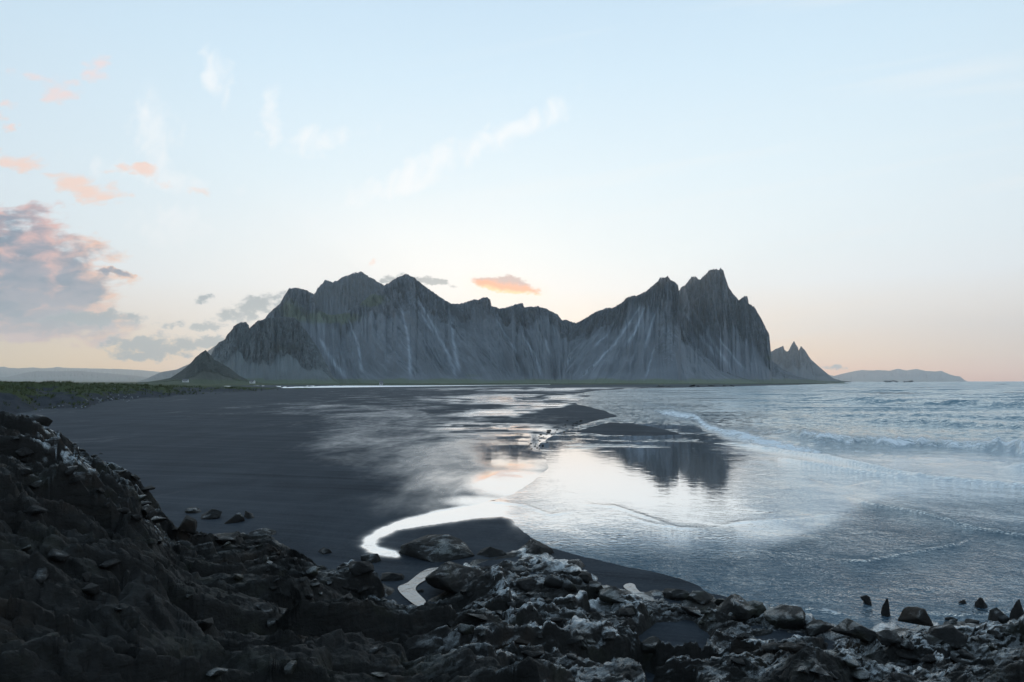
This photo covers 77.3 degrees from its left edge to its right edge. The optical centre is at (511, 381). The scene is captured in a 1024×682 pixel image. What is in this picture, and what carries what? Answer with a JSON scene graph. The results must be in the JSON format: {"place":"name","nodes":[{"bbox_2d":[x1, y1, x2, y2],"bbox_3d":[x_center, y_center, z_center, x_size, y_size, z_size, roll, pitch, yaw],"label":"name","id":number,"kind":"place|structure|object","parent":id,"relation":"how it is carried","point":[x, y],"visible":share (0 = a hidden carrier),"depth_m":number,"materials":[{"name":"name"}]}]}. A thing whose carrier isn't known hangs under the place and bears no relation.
{"place":"outdoors","nodes":[
{"label":"outdoors","id":0,"kind":"place"},
{"bbox_2d":[0,371,146,381],"bbox_3d":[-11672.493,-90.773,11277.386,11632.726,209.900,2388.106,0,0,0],"label":"distant range","id":1,"kind":"structure","parent":0,"point":[65,376],"depth_m":11295.22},
{"bbox_2d":[0,367,159,377],"bbox_3d":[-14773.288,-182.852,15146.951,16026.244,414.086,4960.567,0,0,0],"label":"distant range","id":2,"kind":"structure","parent":0,"point":[6,372],"depth_m":15542.07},
{"bbox_2d":[0,380,312,414],"bbox_3d":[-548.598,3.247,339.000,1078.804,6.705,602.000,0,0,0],"label":"grassy dunes","id":3,"kind":"structure","parent":0,"point":[14,401],"depth_m":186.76,"materials":[{"name":"plant"}]},
{"bbox_2d":[138,346,214,381],"bbox_3d":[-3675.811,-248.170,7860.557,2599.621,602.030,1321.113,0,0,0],"label":"hazy hill","id":4,"kind":"structure","parent":0,"point":[164,375],"depth_m":7803.99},
{"bbox_2d":[138,350,260,383],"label":"mountain","id":5,"kind":"structure","parent":0,"point":[204,367],"depth_m":1240.91,"materials":[{"name":"stone"}]},
{"bbox_2d":[211,317,338,383],"bbox_3d":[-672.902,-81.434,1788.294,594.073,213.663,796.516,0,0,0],"label":"mountain","id":6,"kind":"structure","parent":0,"point":[281,350],"depth_m":1615.02,"materials":[{"name":"stone"}]},
{"bbox_2d":[313,271,383,314],"bbox_3d":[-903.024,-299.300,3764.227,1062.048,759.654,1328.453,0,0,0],"label":"mountain","id":7,"kind":"structure","parent":0,"point":[344,294],"depth_m":3801.80,"materials":[{"name":"stone"}]},
{"bbox_2d":[277,385,483,387],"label":"lagoon","id":8,"kind":"structure","parent":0,"point":[377,386],"depth_m":699.37,"materials":[{"name":"liquid"}]},
{"bbox_2d":[265,274,592,383],"bbox_3d":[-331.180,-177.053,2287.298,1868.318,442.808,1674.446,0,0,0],"label":"mountain","id":9,"kind":"structure","parent":0,"point":[405,328],"depth_m":1946.91,"materials":[{"name":"stone"}]},
{"bbox_2d":[35,382,833,385],"bbox_3d":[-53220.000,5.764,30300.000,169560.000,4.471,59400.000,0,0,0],"label":"grassland","id":10,"kind":"structure","parent":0,"point":[438,383],"depth_m":1277.47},
{"bbox_2d":[0,411,1023,681],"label":"rocky shore","id":11,"kind":"structure","parent":0,"point":[56,625],"depth_m":11.30,"materials":[{"name":"stone"}]},
{"bbox_2d":[15,447,34,457],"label":"stone","id":12,"kind":"object","parent":11,"relation":"on","point":[23,452],"visible":1,"depth_m":14.21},
{"bbox_2d":[20,457,30,462],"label":"stone","id":13,"kind":"object","parent":11,"relation":"on","point":[27,459],"visible":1,"depth_m":14.22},
{"bbox_2d":[20,467,32,475],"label":"stone","id":14,"kind":"object","parent":11,"relation":"on","point":[26,471],"visible":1,"depth_m":11.27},
{"bbox_2d":[23,505,46,515],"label":"stone","id":15,"kind":"object","parent":11,"relation":"on","point":[32,510],"visible":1,"depth_m":9.99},
{"bbox_2d":[28,480,41,488],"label":"stone","id":16,"kind":"object","parent":11,"relation":"on","point":[35,485],"visible":1,"depth_m":11.35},
{"bbox_2d":[32,567,48,583],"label":"stone","id":17,"kind":"object","parent":11,"relation":"on","point":[41,575],"visible":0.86,"depth_m":7.43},
{"bbox_2d":[29,415,52,425],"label":"stone","id":18,"kind":"object","parent":11,"relation":"on","point":[43,420],"visible":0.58,"depth_m":17.27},
{"bbox_2d":[47,548,69,561],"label":"stone","id":19,"kind":"object","parent":11,"relation":"on","point":[57,555],"visible":1,"depth_m":9.30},
{"bbox_2d":[65,466,77,475],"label":"stone","id":20,"kind":"object","parent":11,"relation":"on","point":[70,470],"visible":1,"depth_m":11.77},
{"bbox_2d":[69,475,85,483],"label":"stone","id":21,"kind":"object","parent":11,"relation":"on","point":[76,478],"visible":1,"depth_m":11.82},
{"bbox_2d":[82,572,90,581],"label":"stone","id":22,"kind":"object","parent":11,"relation":"on","point":[86,576],"visible":0.9,"depth_m":8.16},
{"bbox_2d":[81,583,99,595],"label":"stone","id":23,"kind":"object","parent":11,"relation":"on","point":[90,589],"visible":1,"depth_m":7.74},
{"bbox_2d":[98,558,120,569],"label":"stone","id":24,"kind":"object","parent":11,"relation":"on","point":[107,564],"visible":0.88,"depth_m":9.73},
{"bbox_2d":[116,508,129,513],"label":"stone","id":25,"kind":"object","parent":11,"relation":"on","point":[124,510],"visible":1,"depth_m":11.38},
{"bbox_2d":[131,515,142,520],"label":"stone","id":26,"kind":"object","parent":11,"relation":"on","point":[138,517],"visible":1,"depth_m":11.32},
{"bbox_2d":[141,504,151,514],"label":"stone","id":27,"kind":"object","parent":11,"relation":"on","point":[146,509],"visible":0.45,"depth_m":15.97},
{"bbox_2d":[140,486,154,491],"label":"stone","id":28,"kind":"object","parent":11,"relation":"on","point":[147,488],"visible":0.9,"depth_m":18.60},
{"bbox_2d":[143,510,158,518],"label":"stone","id":29,"kind":"object","parent":11,"relation":"on","point":[151,514],"visible":0.86,"depth_m":16.09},
{"bbox_2d":[147,539,157,544],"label":"stone","id":30,"kind":"object","parent":11,"relation":"on","point":[152,541],"visible":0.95,"depth_m":11.27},
{"bbox_2d":[151,516,166,522],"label":"stone","id":31,"kind":"object","parent":11,"relation":"on","point":[155,519],"visible":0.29,"depth_m":17.00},
{"bbox_2d":[178,515,196,533],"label":"boulder","id":32,"kind":"object","parent":11,"relation":"on","point":[188,524],"visible":0.94,"depth_m":18.41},
{"bbox_2d":[197,617,213,630],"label":"stone","id":33,"kind":"object","parent":11,"relation":"on","point":[205,624],"visible":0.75,"depth_m":8.64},
{"bbox_2d":[206,668,227,676],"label":"stone","id":34,"kind":"object","parent":11,"relation":"on","point":[215,672],"visible":1,"depth_m":6.99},
{"bbox_2d":[213,532,236,544],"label":"boulder","id":35,"kind":"object","parent":11,"relation":"on","point":[224,538],"visible":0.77,"depth_m":19.65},
{"bbox_2d":[233,573,243,580],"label":"stone","id":36,"kind":"object","parent":11,"relation":"on","point":[238,577],"visible":1,"depth_m":13.24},
{"bbox_2d":[255,602,273,613],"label":"stone","id":37,"kind":"object","parent":11,"relation":"on","point":[264,607],"visible":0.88,"depth_m":11.41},
{"bbox_2d":[267,618,275,626],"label":"stone","id":38,"kind":"object","parent":11,"relation":"on","point":[271,621],"visible":1,"depth_m":11.19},
{"bbox_2d":[284,660,296,674],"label":"stone","id":39,"kind":"object","parent":11,"relation":"on","point":[290,667],"visible":1,"depth_m":7.59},
{"bbox_2d":[301,566,317,576],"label":"boulder","id":40,"kind":"object","parent":11,"relation":"on","point":[311,571],"visible":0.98,"depth_m":16.15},
{"bbox_2d":[343,593,352,599],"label":"stone","id":41,"kind":"object","parent":11,"relation":"on","point":[348,596],"visible":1,"depth_m":13.94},
{"bbox_2d":[349,561,374,575],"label":"boulder","id":42,"kind":"object","parent":11,"relation":"on","point":[356,568],"visible":1,"depth_m":17.07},
{"bbox_2d":[357,586,367,593],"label":"stone","id":43,"kind":"object","parent":11,"relation":"on","point":[362,589],"visible":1,"depth_m":16.94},
{"bbox_2d":[369,644,382,653],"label":"stone","id":44,"kind":"object","parent":11,"relation":"on","point":[374,649],"visible":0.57,"depth_m":9.43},
{"bbox_2d":[370,672,388,677],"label":"stone","id":45,"kind":"object","parent":11,"relation":"on","point":[379,674],"visible":0.98,"depth_m":8.32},
{"bbox_2d":[398,567,437,605],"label":"tide pool","id":46,"kind":"structure","parent":11,"relation":"on","point":[408,591],"depth_m":18.13,"materials":[{"name":"liquid"}]},
{"bbox_2d":[452,623,474,634],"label":"stone","id":47,"kind":"object","parent":11,"relation":"on","point":[464,629],"visible":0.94,"depth_m":11.26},
{"bbox_2d":[466,613,487,621],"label":"stone","id":48,"kind":"object","parent":11,"relation":"on","point":[481,617],"visible":0.8,"depth_m":11.92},
{"bbox_2d":[514,639,529,645],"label":"stone","id":49,"kind":"object","parent":11,"relation":"on","point":[522,642],"visible":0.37,"depth_m":11.64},
{"bbox_2d":[515,578,536,591],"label":"boulder","id":50,"kind":"object","parent":11,"relation":"on","point":[526,584],"visible":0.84,"depth_m":16.27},
{"bbox_2d":[521,650,543,658],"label":"stone","id":51,"kind":"object","parent":11,"relation":"on","point":[534,654],"visible":0.82,"depth_m":11.00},
{"bbox_2d":[543,575,561,588],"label":"boulder","id":52,"kind":"object","parent":11,"relation":"on","point":[552,581],"visible":0.94,"depth_m":16.17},
{"bbox_2d":[561,578,576,591],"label":"boulder","id":53,"kind":"object","parent":11,"relation":"on","point":[568,585],"visible":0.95,"depth_m":15.99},
{"bbox_2d":[565,653,577,659],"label":"stone","id":54,"kind":"object","parent":11,"relation":"on","point":[572,656],"visible":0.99,"depth_m":10.75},
{"bbox_2d":[566,636,583,643],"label":"stone","id":55,"kind":"object","parent":11,"relation":"on","point":[574,640],"visible":1,"depth_m":12.12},
{"bbox_2d":[578,572,592,583],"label":"boulder","id":56,"kind":"object","parent":11,"relation":"on","point":[585,577],"visible":0.83,"depth_m":17.41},
{"bbox_2d":[588,581,602,592],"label":"boulder","id":57,"kind":"object","parent":11,"relation":"on","point":[596,586],"visible":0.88,"depth_m":16.42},
{"bbox_2d":[602,631,615,639],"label":"stone","id":58,"kind":"object","parent":11,"relation":"on","point":[609,635],"visible":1,"depth_m":12.68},
{"bbox_2d":[618,607,634,615],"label":"stone","id":59,"kind":"object","parent":11,"relation":"on","point":[626,611],"visible":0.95,"depth_m":14.88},
{"bbox_2d":[624,583,640,592],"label":"tide pool","id":60,"kind":"structure","parent":11,"relation":"on","point":[630,587],"depth_m":18.31,"materials":[{"name":"liquid"}]},
{"bbox_2d":[641,636,660,652],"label":"boulder","id":61,"kind":"object","parent":11,"relation":"on","point":[648,644],"visible":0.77,"depth_m":13.07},
{"bbox_2d":[700,606,711,613],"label":"stone","id":62,"kind":"object","parent":11,"relation":"on","point":[703,610],"visible":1,"depth_m":15.31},
{"bbox_2d":[704,613,716,621],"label":"stone","id":63,"kind":"object","parent":11,"relation":"on","point":[709,617],"visible":1,"depth_m":15.24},
{"bbox_2d":[714,594,756,620],"bbox_3d":[5.592,5.636,16.057,1.027,0.550,0.854,0,0,-32],"label":"boulder","id":64,"kind":"object","parent":11,"relation":"on","point":[738,609],"visible":0.85,"depth_m":15.78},
{"bbox_2d":[730,657,745,665],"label":"stone","id":65,"kind":"object","parent":11,"relation":"on","point":[739,661],"visible":1,"depth_m":11.67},
{"bbox_2d":[732,648,746,653],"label":"stone","id":66,"kind":"object","parent":11,"relation":"on","point":[739,650],"visible":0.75,"depth_m":13.39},
{"bbox_2d":[759,629,772,635],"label":"stone","id":67,"kind":"object","parent":11,"relation":"on","point":[765,632],"visible":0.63,"depth_m":15.06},
{"bbox_2d":[761,653,774,664],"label":"stone","id":68,"kind":"object","parent":11,"relation":"on","point":[769,658],"visible":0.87,"depth_m":12.31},
{"bbox_2d":[761,642,783,650],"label":"stone","id":69,"kind":"object","parent":11,"relation":"on","point":[771,646],"visible":0.61,"depth_m":12.68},
{"bbox_2d":[778,642,802,651],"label":"stone","id":70,"kind":"object","parent":11,"relation":"on","point":[789,647],"visible":0.85,"depth_m":12.15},
{"bbox_2d":[797,666,808,673],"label":"stone","id":71,"kind":"object","parent":11,"relation":"on","point":[803,669],"visible":1,"depth_m":10.96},
{"bbox_2d":[804,620,833,636],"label":"boulder","id":72,"kind":"object","parent":11,"relation":"on","point":[814,628],"visible":0.94,"depth_m":14.95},
{"bbox_2d":[809,664,830,676],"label":"stone","id":73,"kind":"object","parent":11,"relation":"on","point":[816,669],"visible":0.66,"depth_m":11.06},
{"bbox_2d":[844,657,859,667],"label":"stone","id":74,"kind":"object","parent":11,"relation":"on","point":[849,662],"visible":1,"depth_m":12.15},
{"bbox_2d":[831,618,876,641],"bbox_3d":[7.610,5.465,14.125,0.791,0.403,0.898,0,0,-26],"label":"boulder","id":75,"kind":"object","parent":11,"relation":"on","point":[849,627],"visible":0.94,"depth_m":13.86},
{"bbox_2d":[850,670,869,679],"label":"stone","id":76,"kind":"object","parent":11,"relation":"on","point":[861,674],"visible":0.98,"depth_m":11.99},
{"bbox_2d":[876,629,901,644],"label":"boulder","id":77,"kind":"object","parent":11,"relation":"on","point":[886,637],"visible":0.96,"depth_m":13.06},
{"bbox_2d":[890,672,915,681],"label":"stone","id":78,"kind":"object","parent":11,"relation":"on","point":[896,676],"visible":1,"depth_m":10.73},
{"bbox_2d":[899,638,912,649],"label":"stone","id":79,"kind":"object","parent":11,"relation":"on","point":[904,642],"visible":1,"depth_m":12.86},
{"bbox_2d":[894,651,919,660],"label":"stone","id":80,"kind":"object","parent":11,"relation":"on","point":[908,656],"visible":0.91,"depth_m":12.77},
{"bbox_2d":[898,606,933,626],"bbox_3d":[8.976,5.194,14.206,0.634,0.428,0.538,0,0,-20],"label":"boulder","id":81,"kind":"object","parent":11,"relation":"on","point":[915,615],"visible":0.96,"depth_m":14.03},
{"bbox_2d":[922,663,932,668],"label":"stone","id":82,"kind":"object","parent":11,"relation":"on","point":[927,665],"visible":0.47,"depth_m":12.22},
{"bbox_2d":[919,654,943,662],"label":"stone","id":83,"kind":"object","parent":11,"relation":"on","point":[929,658],"visible":0.81,"depth_m":12.23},
{"bbox_2d":[924,635,942,645],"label":"stone","id":84,"kind":"object","parent":11,"relation":"on","point":[932,640],"visible":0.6,"depth_m":13.03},
{"bbox_2d":[927,624,967,648],"bbox_3d":[8.920,5.256,13.119,0.702,0.468,0.482,0,0,36],"label":"boulder","id":85,"kind":"object","parent":11,"relation":"on","point":[952,636],"visible":0.84,"depth_m":13.01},
{"bbox_2d":[949,650,959,657],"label":"stone","id":86,"kind":"object","parent":11,"relation":"on","point":[953,653],"visible":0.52,"depth_m":12.72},
{"bbox_2d":[947,656,971,664],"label":"stone","id":87,"kind":"object","parent":11,"relation":"on","point":[955,660],"visible":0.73,"depth_m":12.48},
{"bbox_2d":[954,649,973,659],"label":"stone","id":88,"kind":"object","parent":11,"relation":"on","point":[963,653],"visible":0.6,"depth_m":12.77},
{"bbox_2d":[964,618,979,623],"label":"boulder","id":89,"kind":"object","parent":11,"relation":"on","point":[967,620],"visible":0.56,"depth_m":15.79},
{"bbox_2d":[987,630,1002,639],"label":"stone","id":90,"kind":"object","parent":11,"relation":"on","point":[998,635],"visible":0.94,"depth_m":13.57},
{"bbox_2d":[988,607,1008,622],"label":"boulder","id":91,"kind":"object","parent":11,"relation":"on","point":[996,614],"visible":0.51,"depth_m":15.90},
{"bbox_2d":[994,626,1009,632],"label":"stone","id":92,"kind":"object","parent":11,"relation":"on","point":[1002,629],"visible":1,"depth_m":13.65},
{"bbox_2d":[0,0,1023,380],"label":"sky","id":93,"kind":"structure","parent":0,"point":[851,170],"materials":[{"name":"blue"}]},
{"bbox_2d":[16,383,1014,681],"bbox_3d":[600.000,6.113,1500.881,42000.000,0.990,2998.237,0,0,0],"label":"sand","id":94,"kind":"structure","parent":0,"point":[342,473],"depth_m":49.60,"materials":[{"name":"sand"}]},
{"bbox_2d":[185,507,201,513],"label":"boulder","id":95,"kind":"object","parent":94,"relation":"on","point":[192,510],"visible":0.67,"depth_m":28.62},
{"bbox_2d":[201,509,221,518],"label":"boulder","id":96,"kind":"object","parent":94,"relation":"on","point":[212,514],"visible":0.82,"depth_m":27.49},
{"bbox_2d":[224,513,244,523],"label":"boulder","id":97,"kind":"object","parent":94,"relation":"on","point":[237,517],"visible":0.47,"depth_m":26.70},
{"bbox_2d":[244,511,253,518],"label":"boulder","id":98,"kind":"object","parent":94,"relation":"on","point":[248,515],"visible":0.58,"depth_m":27.57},
{"bbox_2d":[249,528,275,535],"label":"boulder","id":99,"kind":"object","parent":94,"relation":"on","point":[270,532],"visible":0.54,"depth_m":24.52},
{"bbox_2d":[318,547,331,554],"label":"boulder","id":100,"kind":"object","parent":94,"relation":"on","point":[323,550],"visible":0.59,"depth_m":22.09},
{"bbox_2d":[361,553,380,562],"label":"boulder","id":101,"kind":"object","parent":94,"relation":"on","point":[372,557],"visible":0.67,"depth_m":21.18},
{"bbox_2d":[381,572,403,580],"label":"boulder","id":102,"kind":"object","parent":94,"relation":"on","point":[388,576],"visible":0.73,"depth_m":19.01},
{"bbox_2d":[399,534,473,562],"bbox_3d":[-2.478,5.855,22.172,2.310,1.135,2.326,0,0,-32],"label":"boulder","id":103,"kind":"object","parent":94,"relation":"on","point":[435,548],"visible":0.85,"depth_m":21.58,"materials":[{"name":"stone"}]},
{"bbox_2d":[425,561,484,593],"bbox_3d":[-1.587,5.446,17.930,1.455,0.862,1.622,0,0,12],"label":"boulder","id":104,"kind":"object","parent":94,"relation":"on","point":[451,577],"visible":0.83,"depth_m":17.51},
{"bbox_2d":[477,546,506,557],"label":"boulder","id":105,"kind":"object","parent":94,"relation":"on","point":[490,552],"visible":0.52,"depth_m":21.68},
{"bbox_2d":[519,538,553,554],"bbox_3d":[0.687,5.961,22.266,1.292,0.890,1.129,0,0,33],"label":"boulder","id":106,"kind":"object","parent":94,"relation":"on","point":[532,546],"visible":0.48,"depth_m":21.98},
{"bbox_2d":[567,559,584,568],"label":"boulder","id":107,"kind":"object","parent":94,"relation":"on","point":[579,563],"visible":0.2,"depth_m":20.48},
{"bbox_2d":[599,586,633,602],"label":"boulder","id":108,"kind":"object","parent":94,"relation":"on","point":[611,594],"visible":0.83,"depth_m":15.93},
{"bbox_2d":[663,588,689,599],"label":"boulder","id":109,"kind":"object","parent":94,"relation":"on","point":[674,594],"visible":0.77,"depth_m":17.46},
{"bbox_2d":[681,606,703,616],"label":"boulder","id":110,"kind":"object","parent":94,"relation":"on","point":[692,611],"visible":0.45,"depth_m":15.82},
{"bbox_2d":[686,591,713,604],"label":"boulder","id":111,"kind":"object","parent":94,"relation":"on","point":[701,597],"visible":0.98,"depth_m":17.11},
{"bbox_2d":[714,598,724,605],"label":"boulder","id":112,"kind":"object","parent":94,"relation":"on","point":[718,601],"visible":0.58,"depth_m":16.62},
{"bbox_2d":[747,600,765,616],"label":"boulder","id":113,"kind":"object","parent":94,"relation":"on","point":[759,607],"visible":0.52,"depth_m":16.12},
{"bbox_2d":[763,604,805,629],"bbox_3d":[6.669,5.791,15.650,0.936,0.542,0.852,0,0,30],"label":"boulder","id":114,"kind":"object","parent":94,"relation":"on","point":[788,617],"visible":0.87,"depth_m":15.39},
{"bbox_2d":[881,598,889,616],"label":"boulder","id":115,"kind":"object","parent":94,"relation":"on","point":[885,610],"visible":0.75,"depth_m":16.36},
{"bbox_2d":[1009,599,1023,618],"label":"boulder","id":116,"kind":"object","parent":94,"relation":"on","point":[1017,611],"visible":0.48,"depth_m":15.90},
{"bbox_2d":[566,276,757,382],"bbox_3d":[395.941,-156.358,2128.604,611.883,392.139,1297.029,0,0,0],"label":"mountain","id":117,"kind":"structure","parent":0,"point":[644,337],"depth_m":1818.73,"materials":[{"name":"stone"}]},
{"bbox_2d":[364,381,1023,628],"bbox_3d":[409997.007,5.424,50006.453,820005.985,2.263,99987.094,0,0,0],"label":"sea","id":118,"kind":"structure","parent":0,"point":[831,503],"depth_m":33.34,"materials":[{"name":"liquid"}]},
{"bbox_2d":[860,595,871,604],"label":"boulder","id":119,"kind":"object","parent":118,"relation":"in","point":[866,599],"visible":0.98,"depth_m":17.19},
{"bbox_2d":[974,597,987,608],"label":"boulder","id":120,"kind":"object","parent":118,"relation":"in","point":[980,603],"visible":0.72,"depth_m":16.92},
{"bbox_2d":[679,268,844,382],"bbox_3d":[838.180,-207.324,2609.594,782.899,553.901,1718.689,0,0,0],"label":"mountain","id":121,"kind":"structure","parent":0,"point":[725,328],"depth_m":2266.08,"materials":[{"name":"stone"}]},
{"bbox_2d":[771,342,849,381],"bbox_3d":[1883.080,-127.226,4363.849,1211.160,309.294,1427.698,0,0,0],"label":"mountain","id":122,"kind":"structure","parent":0,"point":[794,360],"depth_m":4188.25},
{"bbox_2d":[830,369,967,381],"bbox_3d":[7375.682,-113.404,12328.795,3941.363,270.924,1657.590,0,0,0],"label":"distant headland","id":123,"kind":"structure","parent":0,"point":[913,375],"depth_m":12036.86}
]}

